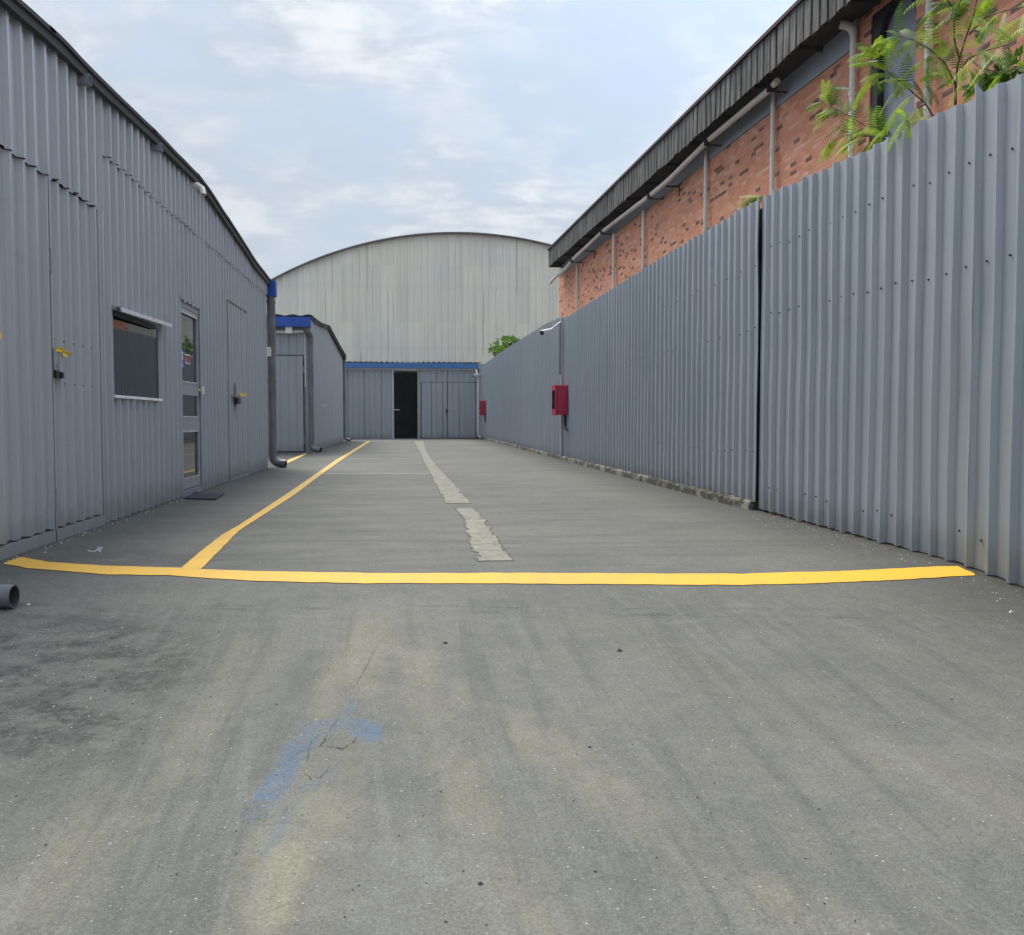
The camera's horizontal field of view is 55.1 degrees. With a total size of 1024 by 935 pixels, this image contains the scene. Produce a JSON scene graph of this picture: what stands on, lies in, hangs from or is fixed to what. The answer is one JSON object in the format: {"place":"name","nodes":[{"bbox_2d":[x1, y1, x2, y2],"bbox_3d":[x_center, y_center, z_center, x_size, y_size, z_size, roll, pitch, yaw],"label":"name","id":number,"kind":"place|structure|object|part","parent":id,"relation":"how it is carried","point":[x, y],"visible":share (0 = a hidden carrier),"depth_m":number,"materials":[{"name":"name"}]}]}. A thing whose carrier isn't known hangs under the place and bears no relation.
{"place":"outdoors","nodes":[
{"label":"outdoors","id":0,"kind":"place"},
{"bbox_2d":[22,0,796,278],"label":"sky","id":1,"kind":"structure","parent":0,"point":[319,128],"materials":[{"name":"white"}]},
{"bbox_2d":[266,232,558,372],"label":"vaulted warehouse","id":2,"kind":"structure","parent":0,"point":[451,297],"depth_m":53.41,"materials":[{"name":"beige metal"}]},
{"bbox_2d":[0,438,1023,934],"bbox_3d":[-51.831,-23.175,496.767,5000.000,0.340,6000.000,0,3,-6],"label":"ground","id":3,"kind":"structure","parent":0,"point":[362,842],"depth_m":3.65,"materials":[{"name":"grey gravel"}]},
{"bbox_2d":[0,0,286,607],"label":"metal warehouse","id":4,"kind":"structure","parent":3,"relation":"on","point":[138,285],"depth_m":9.00,"materials":[{"name":"grey paint"}]},
{"bbox_2d":[0,147,56,559],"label":"metal door","id":5,"kind":"structure","parent":4,"relation":"in","point":[28,495],"depth_m":7.10,"materials":[{"name":"grey paint"}]},
{"bbox_2d":[47,176,105,540],"bbox_3d":[-3.647,-0.865,8.268,0.098,2.830,1.268,0,3,-6],"label":"metal door","id":6,"kind":"structure","parent":4,"relation":"in","point":[73,225],"depth_m":8.21,"materials":[{"name":"grey paint"}]},
{"bbox_2d":[112,304,171,400],"bbox_3d":[-3.874,-1.153,10.136,0.264,0.906,1.965,0,3,-6],"label":"window","id":7,"kind":"structure","parent":4,"relation":"in","point":[135,341],"depth_m":10.05,"materials":[{"name":"grey glass"}]},
{"bbox_2d":[181,295,203,496],"bbox_3d":[-4.099,-0.877,12.505,0.145,2.470,1.160,0,3,-6],"label":"glass door","id":8,"kind":"structure","parent":4,"relation":"in","point":[192,389],"depth_m":12.63,"materials":[{"name":"grey paint"}]},
{"bbox_2d":[226,300,248,480],"bbox_3d":[-4.388,-1.217,15.952,0.216,2.783,1.716,0,3,-6],"label":"metal door","id":9,"kind":"structure","parent":4,"relation":"in","point":[236,317],"depth_m":15.81,"materials":[{"name":"grey paint"}]},
{"bbox_2d":[184,491,223,499],"bbox_3d":[-3.773,0.341,12.051,0.386,0.037,1.051,0,3,-10],"label":"door mat","id":10,"kind":"object","parent":3,"relation":"on","point":[203,496],"depth_m":11.90,"materials":[{"name":"rubber"}]},
{"bbox_2d":[181,441,369,568],"bbox_3d":[-4.170,-0.244,24.356,0.231,0.002,36.547,0,3,-7],"label":"lane line","id":11,"kind":"object","parent":3,"relation":"on","point":[202,558],"visible":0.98,"depth_m":8.37,"materials":[{"name":"yellow paint"}]},
{"bbox_2d":[287,454,305,462],"bbox_3d":[-5.354,-0.238,24.235,0.173,0.001,6.362,0,3,-8],"label":"yard line","id":12,"kind":"object","parent":3,"relation":"on","point":[291,459],"visible":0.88,"depth_m":23.84,"materials":[{"name":"yellow paint"}]},
{"bbox_2d":[266,314,350,451],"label":"metal shed","id":13,"kind":"structure","parent":3,"relation":"on","point":[310,393],"depth_m":28.44,"materials":[{"name":"grey paint"}]},
{"bbox_2d":[276,355,304,450],"bbox_3d":[-6.463,-1.859,28.379,0.940,2.780,0.065,0,3,-6],"label":"shed door","id":14,"kind":"structure","parent":13,"relation":"in","point":[290,369],"depth_m":28.39,"materials":[{"name":"grey paint"}]},
{"bbox_2d":[286,644,378,810],"bbox_3d":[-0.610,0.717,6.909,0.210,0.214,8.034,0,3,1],"label":"pavement crack","id":15,"kind":"object","parent":3,"relation":"on","point":[327,733],"visible":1,"depth_m":3.43,"materials":[{"name":"grey asphalt"}]},
{"bbox_2d":[342,361,480,438],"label":"storage building","id":16,"kind":"structure","parent":3,"relation":"on","point":[427,400],"depth_m":48.92,"materials":[{"name":"metal"}]},
{"bbox_2d":[422,382,446,437],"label":"metal door","id":17,"kind":"structure","parent":16,"relation":"in","point":[434,395],"depth_m":48.98,"materials":[{"name":"grey metal"}]},
{"bbox_2d":[446,383,476,437],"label":"metal door","id":18,"kind":"structure","parent":16,"relation":"in","point":[461,410],"depth_m":49.12,"materials":[{"name":"grey metal"}]},
{"bbox_2d":[414,441,468,502],"bbox_3d":[-2.414,-0.388,27.306,0.428,0.001,32.631,0,3,-6],"label":"concrete strip","id":19,"kind":"object","parent":3,"relation":"on","point":[450,491],"visible":0.98,"depth_m":14.75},
{"bbox_2d":[414,442,470,502],"bbox_3d":[-2.414,-0.386,27.302,0.456,0.001,32.621,0,3,-6],"label":"strip edge","id":20,"kind":"object","parent":3,"relation":"on","point":[444,473],"visible":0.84,"depth_m":15.27,"materials":[{"name":"grey concrete"}]},
{"bbox_2d":[479,364,483,438],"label":"drainpipe","id":21,"kind":"object","parent":3,"relation":"on","point":[480,365],"visible":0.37,"depth_m":49.04,"materials":[{"name":"grey metal"}]},
{"bbox_2d":[454,508,513,560],"bbox_3d":[-0.301,0.532,8.541,0.310,0.001,3.931,0,3,-6],"label":"strip edge","id":22,"kind":"object","parent":3,"relation":"on","point":[503,549],"visible":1,"depth_m":7.63,"materials":[{"name":"grey concrete"}]},
{"bbox_2d":[457,508,511,560],"bbox_3d":[-0.300,0.529,8.546,0.283,0.001,3.941,0,3,-6],"label":"concrete strip","id":23,"kind":"object","parent":22,"relation":"on","point":[484,543],"visible":1,"depth_m":7.81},
{"bbox_2d":[3,557,974,584],"bbox_3d":[-0.255,0.663,6.174,6.322,0.035,0.814,0,3,3],"label":"stop line","id":24,"kind":"object","parent":3,"relation":"on","point":[721,578],"visible":1,"depth_m":6.03,"materials":[{"name":"yellow paint"}]},
{"bbox_2d":[487,335,519,356],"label":"leafy bush","id":25,"kind":"object","parent":3,"relation":"on","point":[497,349],"visible":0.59,"depth_m":42.23,"materials":[{"name":"green plant"}]},
{"bbox_2d":[480,437,757,509],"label":"concrete plinth","id":26,"kind":"structure","parent":3,"relation":"on","point":[736,501],"depth_m":13.87,"materials":[{"name":"grey concrete"}]},
{"bbox_2d":[481,316,565,459],"bbox_3d":[-0.136,-2.611,35.976,0.135,3.600,26.040,0,3,-6],"label":"corrugated fence","id":27,"kind":"object","parent":26,"relation":"on","point":[520,377],"visible":0.94,"depth_m":29.99,"materials":[{"name":"grey metal"}]},
{"bbox_2d":[479,400,485,422],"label":"fire hose cabinet","id":28,"kind":"object","parent":27,"relation":"attached to","point":[482,407],"visible":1,"depth_m":46.03,"materials":[{"name":"red metal"}]},
{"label":"door","id":29,"kind":"part","parent":28,"relation":"part of","materials":[{"name":"red metal"}]},
{"bbox_2d":[539,321,560,374],"bbox_3d":[0.856,-2.794,22.805,0.208,1.254,0.761,2,3,36],"label":"security camera","id":30,"kind":"object","parent":27,"relation":"attached to","point":[546,331],"visible":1,"depth_m":22.79,"materials":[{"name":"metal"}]},
{"bbox_2d":[564,197,770,512],"bbox_3d":[1.961,-1.501,16.464,0.176,3.311,13.250,0,3,-6],"label":"corrugated fence","id":31,"kind":"object","parent":26,"relation":"on","point":[661,367],"visible":0.99,"depth_m":13.11,"materials":[{"name":"grey metal"}]},
{"bbox_2d":[552,384,568,430],"bbox_3d":[1.091,-1.373,22.663,0.341,1.066,0.658,0,3,-6],"label":"fire hose cabinet","id":32,"kind":"object","parent":31,"relation":"attached to","point":[559,399],"visible":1,"depth_m":22.34,"materials":[{"name":"red metal"}]},
{"bbox_3d":[0.953,-1.553,22.639,0.064,0.704,0.658,0,3,-6],"label":"door","id":33,"kind":"part","parent":32,"relation":"part of","materials":[{"name":"red metal"}]},
{"bbox_2d":[738,195,762,208],"bbox_3d":[2.658,-1.308,10.932,0.156,3.445,0.508,-2,3,-31],"label":"fern plant","id":34,"kind":"object","parent":3,"relation":"on","point":[753,197],"visible":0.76,"depth_m":10.87,"materials":[{"name":"green plant"}]},
{"bbox_2d":[547,0,1023,317],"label":"brick building","id":35,"kind":"structure","parent":3,"relation":"on","point":[726,140],"depth_m":15.75,"materials":[{"name":"brick"}]},
{"bbox_2d":[870,0,915,143],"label":"window","id":36,"kind":"structure","parent":35,"relation":"in","point":[883,20],"depth_m":12.23,"materials":[{"name":"grey glass"}]},
{"bbox_2d":[758,73,1023,586],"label":"corrugated fence","id":37,"kind":"object","parent":3,"relation":"on","point":[892,362],"visible":0.99,"depth_m":7.14,"materials":[{"name":"grey metal"}]},
{"bbox_2d":[806,0,1023,164],"bbox_3d":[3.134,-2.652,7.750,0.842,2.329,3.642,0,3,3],"label":"mimosa tree","id":38,"kind":"object","parent":3,"relation":"on","point":[978,19],"visible":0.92,"depth_m":7.52,"materials":[{"name":"green plant"}]},
{"bbox_2d":[959,45,1023,101],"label":"leafy shrub","id":39,"kind":"object","parent":3,"relation":"on","point":[1003,77],"visible":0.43,"depth_m":6.54,"materials":[{"name":"green plant"}]}
]}

